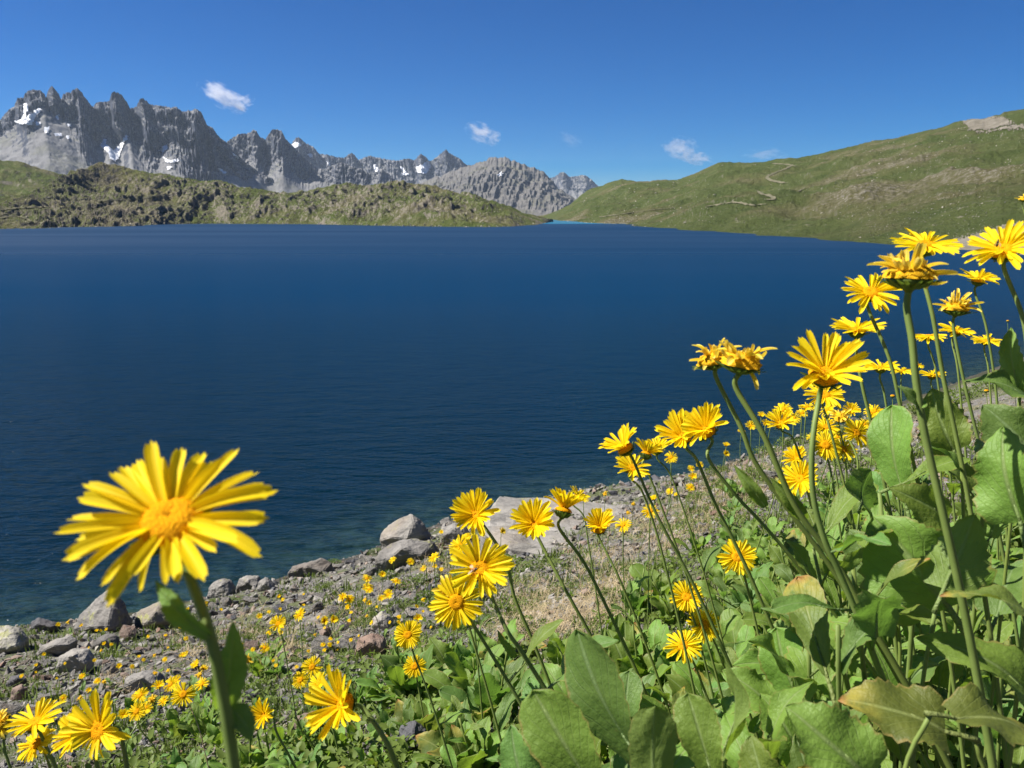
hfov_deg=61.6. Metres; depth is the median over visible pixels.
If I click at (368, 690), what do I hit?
leafy plant
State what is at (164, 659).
yellow daisy
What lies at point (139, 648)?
stone
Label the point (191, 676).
yellow daisy
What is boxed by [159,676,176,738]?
yellow daisy
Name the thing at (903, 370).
yellow daisy
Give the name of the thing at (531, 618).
herb clump
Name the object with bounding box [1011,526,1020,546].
leafy plant
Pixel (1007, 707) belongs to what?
leafy plant
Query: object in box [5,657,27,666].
herb clump
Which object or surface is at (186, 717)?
leafy plant
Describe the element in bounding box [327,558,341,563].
herb clump
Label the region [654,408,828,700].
yellow daisy
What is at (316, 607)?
stone
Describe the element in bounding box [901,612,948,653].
leafy plant
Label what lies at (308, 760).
leafy plant
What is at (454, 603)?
yellow daisy
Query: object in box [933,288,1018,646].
yellow daisy
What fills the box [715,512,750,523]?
herb clump
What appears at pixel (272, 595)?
stone
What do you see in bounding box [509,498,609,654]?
yellow daisy
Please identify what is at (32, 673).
stone
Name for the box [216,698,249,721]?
leafy plant
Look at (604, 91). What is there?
sky
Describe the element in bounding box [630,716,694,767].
leafy plant
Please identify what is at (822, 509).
leafy plant
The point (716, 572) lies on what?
leafy plant
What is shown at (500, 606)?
herb clump
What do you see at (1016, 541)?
leafy plant
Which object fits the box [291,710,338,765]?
leafy plant
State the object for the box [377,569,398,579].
herb clump
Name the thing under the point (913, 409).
herb clump
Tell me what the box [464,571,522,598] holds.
herb clump
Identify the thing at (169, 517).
yellow daisy
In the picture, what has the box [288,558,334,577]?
boulder
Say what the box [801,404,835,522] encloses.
yellow daisy
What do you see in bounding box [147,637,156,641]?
stone
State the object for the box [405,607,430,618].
stone
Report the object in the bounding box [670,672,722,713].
leafy plant
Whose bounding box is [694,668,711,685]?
leafy plant
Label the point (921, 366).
yellow daisy
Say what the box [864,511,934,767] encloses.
leafy plant
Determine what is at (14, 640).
boulder
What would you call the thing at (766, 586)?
leafy plant
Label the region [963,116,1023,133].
scree slope
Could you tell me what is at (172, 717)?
leafy plant
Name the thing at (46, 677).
stone
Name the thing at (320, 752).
leafy plant
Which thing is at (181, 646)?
herb clump
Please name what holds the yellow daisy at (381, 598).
on the terrain at (1010, 401)
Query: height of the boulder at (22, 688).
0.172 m
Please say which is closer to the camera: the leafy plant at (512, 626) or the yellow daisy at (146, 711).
the yellow daisy at (146, 711)
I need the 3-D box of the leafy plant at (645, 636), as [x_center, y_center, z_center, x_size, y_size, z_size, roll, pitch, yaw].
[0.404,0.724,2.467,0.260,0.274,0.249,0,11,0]
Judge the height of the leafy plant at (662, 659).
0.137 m
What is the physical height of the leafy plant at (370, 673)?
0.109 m
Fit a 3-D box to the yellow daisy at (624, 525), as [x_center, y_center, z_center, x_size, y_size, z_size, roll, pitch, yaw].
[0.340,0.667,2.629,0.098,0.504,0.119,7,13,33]
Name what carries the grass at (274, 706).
on the terrain at (1010, 401)
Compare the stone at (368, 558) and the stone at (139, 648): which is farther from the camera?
the stone at (368, 558)
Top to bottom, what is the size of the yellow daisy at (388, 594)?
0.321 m
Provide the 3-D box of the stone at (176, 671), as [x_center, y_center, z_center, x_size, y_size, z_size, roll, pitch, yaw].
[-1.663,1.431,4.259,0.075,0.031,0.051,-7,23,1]
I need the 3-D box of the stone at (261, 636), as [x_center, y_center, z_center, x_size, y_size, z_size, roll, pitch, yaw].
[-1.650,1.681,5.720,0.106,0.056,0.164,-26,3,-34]
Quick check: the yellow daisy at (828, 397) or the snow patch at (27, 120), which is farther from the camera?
the snow patch at (27, 120)
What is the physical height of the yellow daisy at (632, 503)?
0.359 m
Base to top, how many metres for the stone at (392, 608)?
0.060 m
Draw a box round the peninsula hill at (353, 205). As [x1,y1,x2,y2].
[0,162,552,228]
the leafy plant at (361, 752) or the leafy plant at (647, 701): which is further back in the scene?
the leafy plant at (361, 752)
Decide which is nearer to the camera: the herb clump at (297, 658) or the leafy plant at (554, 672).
the leafy plant at (554, 672)
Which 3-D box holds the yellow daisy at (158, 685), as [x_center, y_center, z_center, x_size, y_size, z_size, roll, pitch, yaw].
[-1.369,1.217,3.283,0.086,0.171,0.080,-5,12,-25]
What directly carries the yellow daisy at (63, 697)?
on the terrain at (1010, 401)
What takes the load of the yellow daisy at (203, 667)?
on the terrain at (1010, 401)
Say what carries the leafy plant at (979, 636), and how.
on the terrain at (1010, 401)
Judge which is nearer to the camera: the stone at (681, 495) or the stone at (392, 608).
the stone at (392, 608)
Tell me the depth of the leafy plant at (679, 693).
1.00 m
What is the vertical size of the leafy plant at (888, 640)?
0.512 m
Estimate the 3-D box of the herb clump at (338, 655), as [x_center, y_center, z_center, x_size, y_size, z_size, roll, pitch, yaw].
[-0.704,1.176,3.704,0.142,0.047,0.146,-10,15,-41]
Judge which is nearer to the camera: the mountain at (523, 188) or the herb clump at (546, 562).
the herb clump at (546, 562)
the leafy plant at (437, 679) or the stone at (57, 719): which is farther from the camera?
the stone at (57, 719)
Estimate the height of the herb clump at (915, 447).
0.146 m
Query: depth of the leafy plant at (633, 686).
0.96 m
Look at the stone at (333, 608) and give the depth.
6.26 m
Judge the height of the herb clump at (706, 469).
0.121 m
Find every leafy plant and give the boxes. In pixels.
[124,695,150,715]
[159,747,212,767]
[165,706,193,736]
[166,709,207,743]
[176,754,209,767]
[177,706,220,742]
[181,693,216,714]
[188,702,217,720]
[191,677,209,695]
[192,755,206,764]
[193,696,216,717]
[203,723,239,750]
[209,740,268,767]
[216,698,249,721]
[222,728,283,767]
[245,633,288,664]
[247,656,276,679]
[252,695,273,708]
[253,728,279,755]
[259,652,291,675]
[262,721,318,749]
[265,742,322,767]
[269,725,298,753]
[282,705,316,749]
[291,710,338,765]
[292,679,350,709]
[302,750,322,767]
[323,722,370,753]
[344,672,373,712]
[346,722,387,750]
[352,742,392,767]
[355,649,452,702]
[355,683,383,706]
[357,665,383,698]
[365,699,393,747]
[371,635,453,700]
[373,635,438,689]
[381,698,414,747]
[390,699,439,740]
[403,701,462,730]
[408,694,429,703]
[415,697,498,767]
[423,637,489,676]
[423,644,513,694]
[427,695,521,767]
[428,698,472,715]
[439,643,541,726]
[445,629,452,648]
[455,615,497,684]
[466,618,546,660]
[479,650,505,666]
[483,644,527,667]
[497,628,677,767]
[541,640,622,695]
[546,631,566,666]
[590,731,608,763]
[601,762,609,767]
[605,613,671,647]
[606,668,663,748]
[607,612,675,680]
[608,747,616,759]
[611,560,661,619]
[614,620,664,685]
[616,608,661,659]
[618,599,649,644]
[619,670,642,716]
[629,563,681,600]
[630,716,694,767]
[640,694,753,748]
[646,573,683,626]
[647,562,679,593]
[647,619,692,647]
[650,645,703,690]
[663,665,725,701]
[664,628,719,670]
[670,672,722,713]
[672,686,721,742]
[673,641,784,767]
[675,529,721,555]
[694,548,742,601]
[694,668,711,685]
[698,608,755,678]
[701,696,760,767]
[707,600,727,619]
[707,661,725,671]
[708,556,736,609]
[709,681,717,687]
[709,698,720,704]
[712,687,731,696]
[713,534,754,581]
[713,576,777,632]
[713,691,778,759]
[714,507,740,568]
[714,619,790,765]
[715,478,741,492]
[716,505,739,535]
[716,642,735,652]
[720,647,738,666]
[720,681,813,767]
[721,695,734,767]
[722,496,751,515]
[722,520,752,553]
[722,640,747,681]
[725,479,748,498]
[731,509,760,545]
[732,561,773,655]
[732,579,749,604]
[732,584,785,712]
[736,606,769,644]
[740,555,761,578]
[741,610,845,694]
[742,516,788,583]
[742,521,781,568]
[748,520,777,539]
[748,611,843,767]
[754,537,784,586]
[755,544,798,629]
[755,576,779,618]
[757,388,972,767]
[758,568,776,629]
[760,514,997,767]
[769,563,792,630]
[771,558,930,767]
[773,529,872,726]
[775,490,807,502]
[782,483,883,736]
[783,575,904,767]
[785,584,1023,767]
[797,547,839,606]
[800,501,810,531]
[806,536,893,644]
[813,512,828,540]
[816,472,835,509]
[819,486,859,528]
[819,503,846,535]
[837,503,886,560]
[840,551,983,767]
[841,630,970,761]
[842,501,869,677]
[857,455,969,767]
[860,510,903,526]
[863,457,886,503]
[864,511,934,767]
[868,636,923,678]
[872,722,891,760]
[896,480,915,509]
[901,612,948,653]
[903,605,996,767]
[911,467,930,484]
[911,684,970,765]
[914,608,985,763]
[924,677,987,765]
[934,669,1014,766]
[942,439,1013,767]
[945,454,963,480]
[954,493,976,516]
[958,443,974,498]
[964,327,1023,767]
[966,506,1016,545]
[967,598,1023,767]
[969,608,1023,723]
[985,523,1013,567]
[989,549,1022,562]
[995,559,1022,567]
[1002,530,1022,560]
[1003,614,1023,719]
[1004,524,1022,547]
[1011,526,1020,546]
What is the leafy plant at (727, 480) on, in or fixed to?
on the terrain at (1010, 401)
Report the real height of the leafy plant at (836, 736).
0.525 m
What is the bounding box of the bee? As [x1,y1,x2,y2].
[468,565,478,573]
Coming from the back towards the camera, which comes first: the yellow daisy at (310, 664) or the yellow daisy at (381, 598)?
the yellow daisy at (381, 598)
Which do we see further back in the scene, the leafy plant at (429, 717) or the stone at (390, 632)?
the stone at (390, 632)
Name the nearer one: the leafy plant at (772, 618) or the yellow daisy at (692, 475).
the leafy plant at (772, 618)
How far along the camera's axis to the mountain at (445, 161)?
6786.09 m
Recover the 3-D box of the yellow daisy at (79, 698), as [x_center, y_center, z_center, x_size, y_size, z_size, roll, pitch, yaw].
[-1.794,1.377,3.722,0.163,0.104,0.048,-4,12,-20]
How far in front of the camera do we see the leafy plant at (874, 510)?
1.34 m
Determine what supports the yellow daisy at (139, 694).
on the terrain at (1010, 401)
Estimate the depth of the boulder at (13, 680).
4.82 m
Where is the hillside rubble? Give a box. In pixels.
[3,128,1023,239]
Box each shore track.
[0,205,47,209]
[0,215,33,222]
[81,195,156,202]
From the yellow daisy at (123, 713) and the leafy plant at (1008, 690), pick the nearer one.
the leafy plant at (1008, 690)
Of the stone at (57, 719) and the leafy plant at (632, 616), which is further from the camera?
the stone at (57, 719)
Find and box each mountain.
[0,86,272,188]
[227,129,394,192]
[292,137,466,183]
[416,157,575,215]
[549,172,598,198]
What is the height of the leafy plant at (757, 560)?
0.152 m
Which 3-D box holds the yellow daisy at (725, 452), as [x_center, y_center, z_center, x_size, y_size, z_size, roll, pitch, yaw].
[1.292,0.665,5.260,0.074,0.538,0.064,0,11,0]
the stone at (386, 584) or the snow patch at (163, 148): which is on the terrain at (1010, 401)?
the stone at (386, 584)
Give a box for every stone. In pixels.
[0,702,24,722]
[24,707,34,712]
[27,650,34,657]
[28,666,42,676]
[36,692,60,702]
[39,658,51,667]
[40,674,53,680]
[51,715,61,724]
[58,682,66,687]
[68,694,79,704]
[100,661,118,674]
[110,687,122,699]
[117,678,124,686]
[119,625,136,640]
[135,646,143,651]
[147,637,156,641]
[153,683,173,696]
[154,648,161,654]
[162,651,173,655]
[169,668,184,675]
[174,653,185,657]
[199,650,206,657]
[204,683,210,691]
[208,602,216,608]
[219,596,232,606]
[241,597,256,602]
[243,608,249,613]
[244,640,260,651]
[255,634,272,640]
[270,590,277,597]
[273,604,285,612]
[288,634,303,641]
[289,584,296,589]
[297,594,305,599]
[302,624,316,632]
[303,610,311,615]
[310,601,323,612]
[311,634,332,654]
[314,593,325,597]
[325,605,338,615]
[332,575,340,581]
[332,635,356,648]
[345,559,354,563]
[348,570,358,574]
[362,555,375,562]
[364,567,378,575]
[376,580,393,593]
[387,628,395,636]
[390,604,402,611]
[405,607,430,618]
[407,593,417,599]
[420,629,430,634]
[421,574,433,579]
[644,514,661,522]
[672,494,688,498]
[763,470,778,478]
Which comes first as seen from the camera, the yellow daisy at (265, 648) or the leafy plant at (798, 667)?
the leafy plant at (798, 667)
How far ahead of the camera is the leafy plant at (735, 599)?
2.45 m
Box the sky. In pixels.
[0,0,1023,185]
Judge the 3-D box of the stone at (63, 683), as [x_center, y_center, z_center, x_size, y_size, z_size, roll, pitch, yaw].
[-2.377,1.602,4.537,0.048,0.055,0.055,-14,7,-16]
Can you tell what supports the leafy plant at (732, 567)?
on the terrain at (1010, 401)
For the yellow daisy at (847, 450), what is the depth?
1.84 m
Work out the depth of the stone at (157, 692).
3.70 m
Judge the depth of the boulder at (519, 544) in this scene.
8.58 m
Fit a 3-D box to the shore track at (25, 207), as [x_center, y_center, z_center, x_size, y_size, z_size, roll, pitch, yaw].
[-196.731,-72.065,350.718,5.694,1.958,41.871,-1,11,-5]
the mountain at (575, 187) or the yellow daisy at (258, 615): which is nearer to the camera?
the yellow daisy at (258, 615)
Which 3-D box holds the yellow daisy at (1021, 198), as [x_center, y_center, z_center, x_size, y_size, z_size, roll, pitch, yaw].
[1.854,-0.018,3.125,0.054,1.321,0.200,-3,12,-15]
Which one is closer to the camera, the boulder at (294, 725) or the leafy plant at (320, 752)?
the leafy plant at (320, 752)
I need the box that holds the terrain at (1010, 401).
[0,357,1023,767]
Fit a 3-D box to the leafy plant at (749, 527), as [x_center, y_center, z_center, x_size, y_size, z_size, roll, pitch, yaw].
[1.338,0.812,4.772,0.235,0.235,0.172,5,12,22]
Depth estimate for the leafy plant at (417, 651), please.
2.88 m
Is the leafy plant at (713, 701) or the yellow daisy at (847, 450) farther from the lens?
the yellow daisy at (847, 450)
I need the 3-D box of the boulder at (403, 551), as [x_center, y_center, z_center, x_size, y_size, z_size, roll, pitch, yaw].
[-1.071,1.810,8.813,0.662,0.486,0.512,0,11,0]
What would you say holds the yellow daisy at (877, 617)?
on the terrain at (1010, 401)
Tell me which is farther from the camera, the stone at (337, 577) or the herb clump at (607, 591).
the stone at (337, 577)
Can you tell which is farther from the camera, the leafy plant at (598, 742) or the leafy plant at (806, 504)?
the leafy plant at (806, 504)
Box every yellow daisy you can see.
[0,708,11,767]
[4,696,65,767]
[17,725,55,767]
[51,694,66,716]
[51,707,98,767]
[54,441,277,767]
[60,688,131,767]
[76,695,116,703]
[78,673,91,690]
[78,677,101,705]
[85,687,90,706]
[100,679,120,691]
[105,663,121,684]
[117,708,128,731]
[125,701,152,743]
[126,687,148,760]
[127,702,168,765]
[142,694,158,720]
[145,680,164,713]
[149,670,157,693]
[157,657,167,671]
[157,695,168,729]
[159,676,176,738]
[166,668,193,682]
[168,674,180,703]
[170,682,208,767]
[179,652,192,670]
[189,659,198,686]
[193,670,202,699]
[194,677,218,722]
[198,665,209,680]
[247,653,252,666]
[249,643,269,663]
[249,697,296,767]
[252,613,261,627]
[265,630,278,647]
[269,614,295,711]
[292,670,308,708]
[293,607,305,683]
[301,655,322,731]
[303,663,417,767]
[309,672,340,763]
[318,592,346,634]
[320,616,332,637]
[320,642,330,665]
[330,615,341,640]
[334,595,346,633]
[345,594,370,628]
[345,604,349,620]
[356,574,371,641]
[362,583,371,626]
[365,584,379,634]
[368,594,384,612]
[373,571,385,617]
[382,588,397,625]
[389,556,395,617]
[391,577,410,619]
[394,620,472,767]
[403,655,426,728]
[407,558,416,601]
[408,621,421,659]
[413,613,422,633]
[416,565,425,602]
[428,552,449,643]
[428,577,563,705]
[432,574,520,742]
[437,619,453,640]
[448,533,630,767]
[448,534,482,718]
[449,488,553,689]
[457,533,471,639]
[497,527,505,592]
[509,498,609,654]
[544,487,648,695]
[569,497,588,596]
[570,486,601,633]
[582,507,670,714]
[597,491,607,560]
[598,423,762,738]
[605,508,612,562]
[613,454,695,694]
[615,518,631,619]
[629,502,634,540]
[634,438,723,698]
[638,495,656,560]
[639,451,677,614]
[641,504,658,640]
[647,438,740,649]
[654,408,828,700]
[656,489,673,546]
[663,629,710,703]
[666,472,696,557]
[669,580,728,699]
[679,465,694,532]
[680,401,946,767]
[685,483,698,551]
[686,609,725,668]
[689,329,953,767]
[695,461,702,523]
[716,450,729,528]
[716,539,759,634]
[721,442,729,516]
[728,420,755,515]
[737,429,747,513]
[742,419,769,526]
[751,402,792,567]
[752,412,764,521]
[764,406,852,614]
[773,412,800,539]
[778,459,858,667]
[781,445,809,493]
[788,409,807,528]
[796,402,812,527]
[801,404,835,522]
[804,384,891,756]
[809,431,842,553]
[817,415,865,529]
[823,432,845,525]
[828,408,852,529]
[829,316,928,757]
[836,437,861,530]
[841,273,966,767]
[841,404,882,554]
[842,402,861,528]
[843,419,866,468]
[858,418,869,467]
[863,359,915,634]
[867,242,997,767]
[890,227,1023,767]
[890,395,908,636]
[895,367,910,515]
[915,334,960,523]
[918,363,923,483]
[919,369,945,491]
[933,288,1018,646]
[938,322,1002,565]
[958,268,1023,705]
[962,219,1023,335]
[971,333,1019,623]
[984,389,1004,683]
[1017,194,1023,211]
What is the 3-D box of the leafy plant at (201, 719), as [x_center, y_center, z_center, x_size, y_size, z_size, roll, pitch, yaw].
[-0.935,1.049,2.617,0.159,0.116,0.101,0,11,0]
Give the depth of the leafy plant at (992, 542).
2.17 m
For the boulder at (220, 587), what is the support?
on the terrain at (1010, 401)
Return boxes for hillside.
[540,109,1023,244]
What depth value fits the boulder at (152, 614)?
7.62 m
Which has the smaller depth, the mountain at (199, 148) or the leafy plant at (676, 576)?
the leafy plant at (676, 576)
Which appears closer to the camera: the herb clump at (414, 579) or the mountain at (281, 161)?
the herb clump at (414, 579)
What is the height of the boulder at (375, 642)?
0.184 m
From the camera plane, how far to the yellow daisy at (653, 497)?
4.77 m
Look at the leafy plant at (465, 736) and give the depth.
1.93 m
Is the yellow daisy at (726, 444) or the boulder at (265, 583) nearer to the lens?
the yellow daisy at (726, 444)
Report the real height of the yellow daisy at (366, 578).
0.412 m
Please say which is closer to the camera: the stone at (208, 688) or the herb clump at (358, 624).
the stone at (208, 688)
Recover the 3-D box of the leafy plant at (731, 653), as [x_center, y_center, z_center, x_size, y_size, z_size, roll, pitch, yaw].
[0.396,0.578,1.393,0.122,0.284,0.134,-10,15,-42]
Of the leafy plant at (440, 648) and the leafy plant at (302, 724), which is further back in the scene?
the leafy plant at (440, 648)
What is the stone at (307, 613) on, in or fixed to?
on the terrain at (1010, 401)
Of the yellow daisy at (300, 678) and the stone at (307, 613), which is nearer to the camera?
the yellow daisy at (300, 678)
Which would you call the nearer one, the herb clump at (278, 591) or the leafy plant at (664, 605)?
the leafy plant at (664, 605)
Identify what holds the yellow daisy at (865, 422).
on the terrain at (1010, 401)
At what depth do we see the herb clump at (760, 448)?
17.02 m
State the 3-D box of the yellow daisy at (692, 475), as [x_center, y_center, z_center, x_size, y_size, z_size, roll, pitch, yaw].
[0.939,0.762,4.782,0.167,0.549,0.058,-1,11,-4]
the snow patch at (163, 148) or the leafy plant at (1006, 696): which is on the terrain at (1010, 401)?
the leafy plant at (1006, 696)
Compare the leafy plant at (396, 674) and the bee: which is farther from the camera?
the leafy plant at (396, 674)
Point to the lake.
(348, 390)
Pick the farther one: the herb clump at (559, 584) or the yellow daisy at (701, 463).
the yellow daisy at (701, 463)
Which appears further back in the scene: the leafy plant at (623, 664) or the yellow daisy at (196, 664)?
the yellow daisy at (196, 664)
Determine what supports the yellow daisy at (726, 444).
on the terrain at (1010, 401)
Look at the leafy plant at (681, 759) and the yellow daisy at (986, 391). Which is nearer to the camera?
the leafy plant at (681, 759)
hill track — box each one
[600,207,673,216]
[708,201,765,205]
[757,190,775,199]
[765,164,791,182]
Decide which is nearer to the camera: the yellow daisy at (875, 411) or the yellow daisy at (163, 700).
the yellow daisy at (875, 411)
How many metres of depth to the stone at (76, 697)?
3.94 m
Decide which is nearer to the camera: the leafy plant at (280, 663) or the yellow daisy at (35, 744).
the yellow daisy at (35, 744)
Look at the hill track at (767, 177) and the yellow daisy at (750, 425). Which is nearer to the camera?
the yellow daisy at (750, 425)
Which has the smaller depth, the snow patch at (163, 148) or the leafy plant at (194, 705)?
the leafy plant at (194, 705)
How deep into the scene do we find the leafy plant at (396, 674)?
2.67 m
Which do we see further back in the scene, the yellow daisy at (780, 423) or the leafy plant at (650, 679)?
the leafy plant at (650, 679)
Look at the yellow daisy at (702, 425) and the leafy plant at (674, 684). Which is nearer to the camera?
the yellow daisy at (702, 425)
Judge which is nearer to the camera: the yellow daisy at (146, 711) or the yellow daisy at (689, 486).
the yellow daisy at (146, 711)
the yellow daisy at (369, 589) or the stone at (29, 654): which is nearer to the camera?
the yellow daisy at (369, 589)
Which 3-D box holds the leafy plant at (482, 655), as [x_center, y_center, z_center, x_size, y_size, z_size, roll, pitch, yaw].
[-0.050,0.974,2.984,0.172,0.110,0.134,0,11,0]
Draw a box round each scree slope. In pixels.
[954,221,1023,254]
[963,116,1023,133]
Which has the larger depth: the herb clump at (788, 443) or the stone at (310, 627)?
the herb clump at (788, 443)
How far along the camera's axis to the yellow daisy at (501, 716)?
0.98 m
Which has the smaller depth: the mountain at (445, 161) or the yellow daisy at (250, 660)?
the yellow daisy at (250, 660)
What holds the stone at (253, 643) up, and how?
on the terrain at (1010, 401)
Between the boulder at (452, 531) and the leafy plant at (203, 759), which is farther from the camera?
the boulder at (452, 531)
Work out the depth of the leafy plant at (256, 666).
3.68 m
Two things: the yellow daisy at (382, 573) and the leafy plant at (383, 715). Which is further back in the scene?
the yellow daisy at (382, 573)
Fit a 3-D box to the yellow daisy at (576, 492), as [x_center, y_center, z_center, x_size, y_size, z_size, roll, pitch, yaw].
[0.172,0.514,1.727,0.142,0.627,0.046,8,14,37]
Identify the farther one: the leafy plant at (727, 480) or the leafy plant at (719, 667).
the leafy plant at (727, 480)
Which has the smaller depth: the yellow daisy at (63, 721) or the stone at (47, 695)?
the yellow daisy at (63, 721)
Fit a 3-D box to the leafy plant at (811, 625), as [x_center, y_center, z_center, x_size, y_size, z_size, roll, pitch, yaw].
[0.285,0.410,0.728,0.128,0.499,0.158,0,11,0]
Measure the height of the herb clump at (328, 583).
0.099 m
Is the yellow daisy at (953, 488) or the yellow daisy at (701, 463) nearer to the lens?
the yellow daisy at (953, 488)
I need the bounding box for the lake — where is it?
[0,220,1023,626]
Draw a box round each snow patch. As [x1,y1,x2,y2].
[14,103,40,124]
[100,135,126,160]
[159,144,167,152]
[162,157,178,162]
[291,142,300,147]
[400,166,408,175]
[416,161,430,173]
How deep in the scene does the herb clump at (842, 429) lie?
17.95 m
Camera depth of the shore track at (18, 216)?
327.50 m
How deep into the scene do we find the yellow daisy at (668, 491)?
5.24 m
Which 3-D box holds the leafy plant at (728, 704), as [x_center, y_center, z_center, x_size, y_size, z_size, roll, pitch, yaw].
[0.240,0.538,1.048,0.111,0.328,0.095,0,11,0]
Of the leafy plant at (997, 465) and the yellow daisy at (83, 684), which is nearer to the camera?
the leafy plant at (997, 465)
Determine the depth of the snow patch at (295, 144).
6589.13 m
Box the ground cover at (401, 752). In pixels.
[73,370,1017,767]
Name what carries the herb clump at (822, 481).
on the terrain at (1010, 401)
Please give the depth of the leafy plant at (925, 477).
5.50 m
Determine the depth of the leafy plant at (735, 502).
6.07 m
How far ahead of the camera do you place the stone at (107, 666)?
4.84 m
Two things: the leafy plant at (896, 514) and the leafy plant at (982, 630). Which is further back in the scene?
the leafy plant at (896, 514)
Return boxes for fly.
[994,239,1001,246]
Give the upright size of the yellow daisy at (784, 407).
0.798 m
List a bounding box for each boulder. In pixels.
[0,625,28,653]
[6,674,26,686]
[10,684,27,700]
[30,617,60,632]
[37,635,77,655]
[56,648,94,672]
[74,591,132,632]
[91,633,119,649]
[123,670,164,693]
[135,602,173,628]
[207,578,235,597]
[236,575,260,592]
[257,577,275,591]
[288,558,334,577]
[291,710,323,730]
[319,625,331,636]
[354,633,387,656]
[370,611,393,632]
[375,538,439,570]
[380,514,431,549]
[395,720,426,751]
[441,523,469,544]
[480,496,622,554]
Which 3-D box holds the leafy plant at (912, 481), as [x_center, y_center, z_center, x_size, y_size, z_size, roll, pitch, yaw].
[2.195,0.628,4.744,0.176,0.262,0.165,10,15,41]
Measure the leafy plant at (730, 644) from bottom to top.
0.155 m
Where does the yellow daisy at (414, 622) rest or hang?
on the terrain at (1010, 401)
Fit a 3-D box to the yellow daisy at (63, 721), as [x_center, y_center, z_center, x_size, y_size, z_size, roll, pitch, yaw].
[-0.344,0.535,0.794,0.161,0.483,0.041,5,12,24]
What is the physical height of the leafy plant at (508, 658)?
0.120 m
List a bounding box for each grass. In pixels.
[0,386,1001,767]
[102,376,1022,699]
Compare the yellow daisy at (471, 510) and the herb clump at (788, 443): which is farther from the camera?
the herb clump at (788, 443)
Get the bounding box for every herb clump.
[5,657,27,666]
[153,728,189,741]
[165,644,182,650]
[242,681,271,696]
[273,589,289,596]
[283,656,306,663]
[312,581,332,591]
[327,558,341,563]
[334,649,355,661]
[349,617,370,629]
[366,548,380,554]
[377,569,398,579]
[384,596,412,610]
[398,573,429,589]
[413,589,434,606]
[424,592,477,611]
[460,612,496,633]
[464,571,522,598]
[486,594,535,619]
[503,615,548,639]
[505,553,528,572]
[526,555,565,570]
[546,580,579,594]
[594,587,622,607]
[654,555,692,568]
[657,521,681,532]
[684,474,701,481]
[684,491,709,503]
[693,542,721,561]
[705,464,727,475]
[710,478,738,493]
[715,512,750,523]
[743,464,774,479]
[753,444,781,457]
[773,436,801,447]
[796,432,830,443]
[815,476,842,491]
[830,423,847,434]
[830,452,871,468]
[843,415,872,430]
[903,403,916,414]
[912,446,924,456]
[949,386,987,400]
[950,394,965,403]
[971,381,998,390]
[972,419,981,432]
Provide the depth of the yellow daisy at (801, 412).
3.75 m
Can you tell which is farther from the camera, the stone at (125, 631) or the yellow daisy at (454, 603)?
the stone at (125, 631)
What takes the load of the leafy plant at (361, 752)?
on the terrain at (1010, 401)
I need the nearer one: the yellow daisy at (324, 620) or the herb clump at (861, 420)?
the yellow daisy at (324, 620)
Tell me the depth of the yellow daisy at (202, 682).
2.91 m
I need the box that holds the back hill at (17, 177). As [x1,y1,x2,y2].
[0,160,59,197]
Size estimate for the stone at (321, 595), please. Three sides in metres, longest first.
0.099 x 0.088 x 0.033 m
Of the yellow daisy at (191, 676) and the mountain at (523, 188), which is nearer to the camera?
the yellow daisy at (191, 676)
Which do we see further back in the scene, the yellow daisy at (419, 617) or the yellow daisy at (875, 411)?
the yellow daisy at (419, 617)
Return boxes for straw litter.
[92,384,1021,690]
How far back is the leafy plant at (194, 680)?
3.71 m
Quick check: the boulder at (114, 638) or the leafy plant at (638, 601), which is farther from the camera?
the boulder at (114, 638)
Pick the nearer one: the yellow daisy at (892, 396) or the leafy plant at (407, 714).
the yellow daisy at (892, 396)
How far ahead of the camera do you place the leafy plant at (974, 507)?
2.46 m
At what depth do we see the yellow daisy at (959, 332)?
1.50 m
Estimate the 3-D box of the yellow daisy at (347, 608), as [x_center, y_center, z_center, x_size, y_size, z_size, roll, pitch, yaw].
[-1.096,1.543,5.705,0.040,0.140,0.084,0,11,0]
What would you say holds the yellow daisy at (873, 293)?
on the terrain at (1010, 401)
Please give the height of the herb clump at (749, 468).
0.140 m
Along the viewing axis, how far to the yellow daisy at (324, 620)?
4.35 m
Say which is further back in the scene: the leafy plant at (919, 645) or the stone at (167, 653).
the stone at (167, 653)
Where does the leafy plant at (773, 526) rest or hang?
on the terrain at (1010, 401)
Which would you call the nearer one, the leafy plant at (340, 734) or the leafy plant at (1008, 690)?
the leafy plant at (1008, 690)
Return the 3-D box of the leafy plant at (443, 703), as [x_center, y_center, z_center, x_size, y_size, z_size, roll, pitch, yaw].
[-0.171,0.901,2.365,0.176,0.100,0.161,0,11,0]
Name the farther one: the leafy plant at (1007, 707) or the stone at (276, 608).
the stone at (276, 608)
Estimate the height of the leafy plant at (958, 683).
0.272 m
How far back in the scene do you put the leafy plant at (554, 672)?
2.32 m
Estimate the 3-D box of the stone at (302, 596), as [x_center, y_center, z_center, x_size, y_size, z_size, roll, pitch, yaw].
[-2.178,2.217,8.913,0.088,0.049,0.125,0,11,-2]
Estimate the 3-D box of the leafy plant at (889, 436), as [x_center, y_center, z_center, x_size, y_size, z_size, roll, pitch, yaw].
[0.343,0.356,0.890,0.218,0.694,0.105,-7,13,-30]
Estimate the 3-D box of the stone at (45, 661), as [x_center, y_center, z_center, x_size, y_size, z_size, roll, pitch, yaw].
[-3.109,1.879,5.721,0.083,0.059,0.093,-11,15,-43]

